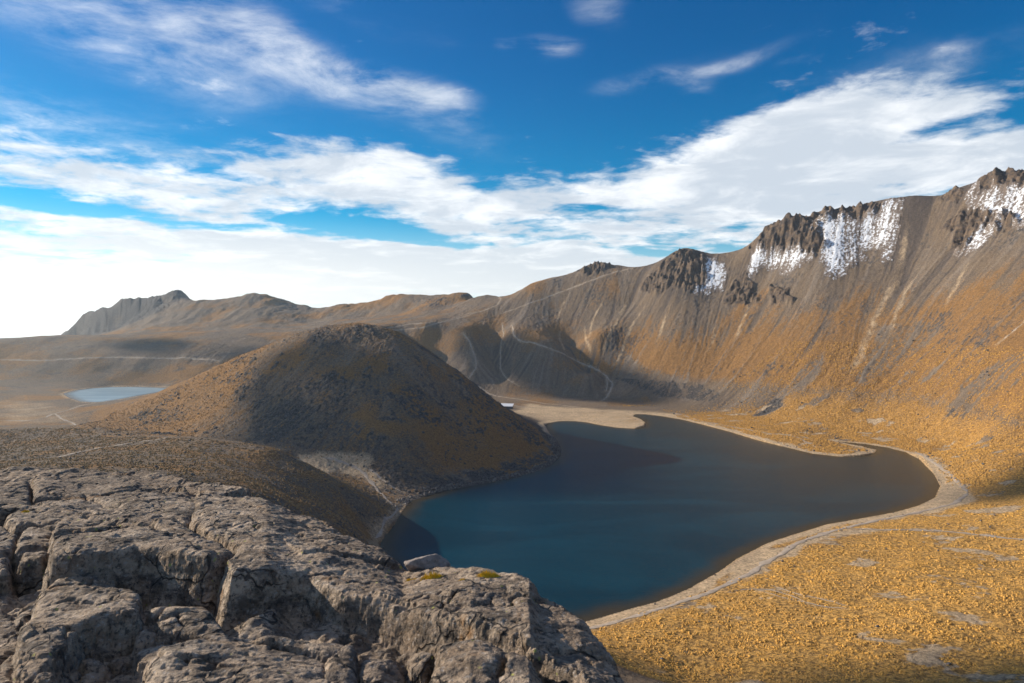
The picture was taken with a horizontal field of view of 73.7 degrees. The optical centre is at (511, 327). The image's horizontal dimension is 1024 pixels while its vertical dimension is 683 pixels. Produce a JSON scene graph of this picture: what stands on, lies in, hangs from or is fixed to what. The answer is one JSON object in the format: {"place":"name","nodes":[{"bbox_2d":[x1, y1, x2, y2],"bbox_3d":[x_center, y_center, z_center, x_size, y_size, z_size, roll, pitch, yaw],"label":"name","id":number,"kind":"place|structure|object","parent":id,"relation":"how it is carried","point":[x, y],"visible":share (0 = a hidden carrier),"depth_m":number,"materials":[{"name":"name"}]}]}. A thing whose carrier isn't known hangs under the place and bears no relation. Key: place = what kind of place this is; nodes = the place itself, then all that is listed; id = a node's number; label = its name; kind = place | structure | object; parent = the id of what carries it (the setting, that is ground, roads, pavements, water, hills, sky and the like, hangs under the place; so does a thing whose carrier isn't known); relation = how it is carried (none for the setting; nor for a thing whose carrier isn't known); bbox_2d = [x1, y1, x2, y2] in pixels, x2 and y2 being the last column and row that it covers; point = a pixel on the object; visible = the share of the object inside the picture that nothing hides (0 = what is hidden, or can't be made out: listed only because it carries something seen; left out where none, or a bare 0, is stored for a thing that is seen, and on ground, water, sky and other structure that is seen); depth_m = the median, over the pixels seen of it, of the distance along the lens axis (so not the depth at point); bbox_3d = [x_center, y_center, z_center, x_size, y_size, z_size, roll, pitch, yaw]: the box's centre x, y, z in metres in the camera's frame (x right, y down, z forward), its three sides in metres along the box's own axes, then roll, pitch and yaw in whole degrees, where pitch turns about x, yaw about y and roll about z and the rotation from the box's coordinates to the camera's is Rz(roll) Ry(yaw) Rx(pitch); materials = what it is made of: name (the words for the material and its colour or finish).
{"place":"outdoors","nodes":[
{"label":"outdoors","id":0,"kind":"place"},
{"bbox_2d":[6,403,91,420],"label":"path","id":1,"kind":"structure","parent":0,"point":[46,416],"depth_m":967.09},
{"bbox_2d":[55,414,75,424],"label":"path","id":2,"kind":"structure","parent":0,"point":[64,419],"depth_m":941.12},
{"bbox_2d":[21,437,166,459],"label":"path","id":3,"kind":"structure","parent":0,"point":[100,447],"depth_m":492.26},
{"bbox_2d":[3,357,218,360],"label":"path","id":4,"kind":"structure","parent":0,"point":[112,357],"depth_m":1542.13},
{"bbox_2d":[64,387,165,402],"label":"lake","id":5,"kind":"structure","parent":0,"point":[101,394],"depth_m":1293.04,"materials":[{"name":"liquid"}]},
{"bbox_2d":[61,290,243,334],"bbox_3d":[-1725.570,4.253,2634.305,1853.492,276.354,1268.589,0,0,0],"label":"distant mountain","id":6,"kind":"structure","parent":0,"point":[176,309],"depth_m":2256.45,"materials":[{"name":"stone"}]},
{"bbox_2d":[0,426,402,543],"bbox_3d":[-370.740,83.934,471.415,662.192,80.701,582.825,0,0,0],"label":"hill","id":7,"kind":"structure","parent":0,"point":[282,464],"depth_m":467.13,"materials":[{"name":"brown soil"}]},
{"bbox_2d":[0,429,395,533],"bbox_3d":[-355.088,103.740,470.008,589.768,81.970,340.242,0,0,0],"label":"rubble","id":8,"kind":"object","parent":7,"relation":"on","point":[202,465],"visible":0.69,"depth_m":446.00,"materials":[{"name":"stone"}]},
{"bbox_2d":[134,292,472,332],"bbox_3d":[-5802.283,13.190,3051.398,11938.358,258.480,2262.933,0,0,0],"label":"distant ridge","id":9,"kind":"structure","parent":0,"point":[266,311],"depth_m":2078.57,"materials":[{"name":"stone"}]},
{"bbox_2d":[70,322,561,500],"bbox_3d":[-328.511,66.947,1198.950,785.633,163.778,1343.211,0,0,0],"label":"hill","id":10,"kind":"structure","parent":0,"point":[395,452],"depth_m":766.45,"materials":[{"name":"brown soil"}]},
{"bbox_2d":[71,323,559,500],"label":"rubble","id":11,"kind":"object","parent":10,"relation":"on","point":[402,466],"visible":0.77,"depth_m":743.54,"materials":[{"name":"stone"}]},
{"bbox_2d":[391,432,559,509],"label":"rubble","id":12,"kind":"object","parent":10,"relation":"on","point":[450,484],"visible":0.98,"depth_m":637.92,"materials":[{"name":"stone"}]},
{"bbox_2d":[321,457,397,505],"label":"path","id":13,"kind":"structure","parent":0,"point":[371,482],"depth_m":620.78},
{"bbox_2d":[368,469,401,491],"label":"path","id":14,"kind":"structure","parent":0,"point":[378,476],"depth_m":612.63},
{"bbox_2d":[374,506,397,538],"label":"path","id":15,"kind":"structure","parent":0,"point":[385,519],"depth_m":489.65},
{"bbox_2d":[398,311,475,330],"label":"path","id":16,"kind":"structure","parent":0,"point":[431,324],"depth_m":1640.74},
{"bbox_2d":[388,297,500,327],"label":"path","id":17,"kind":"structure","parent":0,"point":[449,320],"depth_m":1681.96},
{"bbox_2d":[463,333,476,376],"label":"path","id":18,"kind":"structure","parent":0,"point":[471,374],"depth_m":1513.16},
{"bbox_2d":[358,273,586,392],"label":"mountain slope","id":19,"kind":"structure","parent":0,"point":[549,322],"depth_m":1588.54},
{"bbox_2d":[500,325,516,384],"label":"path","id":20,"kind":"structure","parent":0,"point":[500,357],"depth_m":1536.50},
{"bbox_2d":[0,321,1023,682],"bbox_3d":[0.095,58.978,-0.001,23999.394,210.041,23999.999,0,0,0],"label":"ground","id":21,"kind":"structure","parent":0,"point":[38,381],"depth_m":480.96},
{"bbox_2d":[0,466,623,682],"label":"rock outcrop","id":22,"kind":"object","parent":21,"relation":"on","point":[133,577],"visible":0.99,"depth_m":3.57,"materials":[{"name":"grey stone"}]},
{"bbox_2d":[404,554,449,570],"bbox_3d":[-0.531,1.476,4.261,0.290,0.125,0.163,0,0,-17],"label":"loose stone","id":23,"kind":"object","parent":22,"relation":"on","point":[431,561],"visible":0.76,"depth_m":4.21,"materials":[{"name":"grey stone"}]},
{"bbox_2d":[418,571,442,580],"bbox_3d":[-0.461,1.439,3.923,0.156,0.089,0.085,0,0,0],"label":"moss","id":24,"kind":"object","parent":22,"relation":"on","point":[430,575],"visible":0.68,"depth_m":3.92,"materials":[{"name":"plant"}]},
{"bbox_2d":[476,569,500,578],"bbox_3d":[-0.127,1.346,3.718,0.153,0.063,0.086,0,0,0],"label":"moss","id":25,"kind":"object","parent":22,"relation":"on","point":[486,574],"visible":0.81,"depth_m":3.71,"materials":[{"name":"yellow plant"}]},
{"bbox_2d":[501,403,513,408],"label":"hut","id":26,"kind":"object","parent":21,"relation":"on","point":[509,405],"visible":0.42,"depth_m":1175.93,"materials":[{"name":"grey paint"}]},
{"bbox_2d":[592,475,1023,682],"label":"grass","id":27,"kind":"structure","parent":21,"relation":"on","point":[885,655],"depth_m":320.46,"materials":[{"name":"plant"}]},
{"bbox_2d":[623,341,1023,488],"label":"grass","id":28,"kind":"structure","parent":21,"relation":"on","point":[902,447],"depth_m":923.31,"materials":[{"name":"plant"}]},
{"bbox_2d":[0,0,1023,337],"label":"sky","id":29,"kind":"structure","parent":0,"point":[311,153],"materials":[{"name":"blue"}]},
{"bbox_2d":[478,386,573,406],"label":"path","id":30,"kind":"structure","parent":0,"point":[514,398],"depth_m":1366.62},
{"bbox_2d":[512,325,612,400],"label":"path","id":31,"kind":"structure","parent":0,"point":[590,366],"depth_m":1493.70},
{"bbox_2d":[504,268,630,312],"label":"path","id":32,"kind":"structure","parent":0,"point":[570,288],"depth_m":1704.00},
{"bbox_2d":[380,414,939,621],"bbox_3d":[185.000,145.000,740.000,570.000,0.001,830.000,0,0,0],"label":"lake","id":33,"kind":"structure","parent":0,"point":[593,521],"depth_m":546.90,"materials":[{"name":"liquid"}]},
{"bbox_2d":[363,410,1022,651],"bbox_3d":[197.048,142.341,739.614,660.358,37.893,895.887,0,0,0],"label":"beach","id":34,"kind":"structure","parent":0,"point":[738,566],"depth_m":524.45,"materials":[{"name":"beige sand"}]},
{"bbox_2d":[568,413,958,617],"bbox_3d":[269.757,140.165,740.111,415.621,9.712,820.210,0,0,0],"label":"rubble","id":35,"kind":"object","parent":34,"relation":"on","point":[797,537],"visible":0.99,"depth_m":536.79,"materials":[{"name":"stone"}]},
{"bbox_2d":[675,413,815,446],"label":"path","id":36,"kind":"structure","parent":0,"point":[751,430],"depth_m":937.08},
{"bbox_2d":[725,589,804,601],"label":"path","id":37,"kind":"structure","parent":0,"point":[767,589],"depth_m":365.40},
{"bbox_2d":[589,493,967,628],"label":"path","id":38,"kind":"structure","parent":0,"point":[769,560],"depth_m":405.98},
{"bbox_2d":[570,167,1023,426],"bbox_3d":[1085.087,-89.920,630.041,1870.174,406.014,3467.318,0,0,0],"label":"mountain ridge","id":39,"kind":"structure","parent":0,"point":[926,283],"depth_m":1257.53,"materials":[{"name":"brown stone"}]},
{"bbox_2d":[599,324,1023,479],"bbox_3d":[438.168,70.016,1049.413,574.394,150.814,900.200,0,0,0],"label":"rubble","id":40,"kind":"object","parent":39,"relation":"on","point":[822,386],"visible":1,"depth_m":1068.02,"materials":[{"name":"stone"}]},
{"bbox_2d":[680,178,1023,295],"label":"snow","id":41,"kind":"structure","parent":39,"relation":"on","point":[843,241],"depth_m":1358.63,"materials":[{"name":"white snow"}]},
{"bbox_2d":[759,590,839,607],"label":"path","id":42,"kind":"structure","parent":0,"point":[806,602],"depth_m":343.85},
{"bbox_2d":[772,585,845,605],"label":"path","id":43,"kind":"structure","parent":0,"point":[808,596],"depth_m":353.35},
{"bbox_2d":[846,528,1023,539],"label":"path","id":44,"kind":"structure","parent":0,"point":[941,531],"depth_m":467.03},
{"bbox_2d":[915,451,967,491],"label":"path","id":45,"kind":"structure","parent":0,"point":[948,472],"depth_m":678.08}
]}

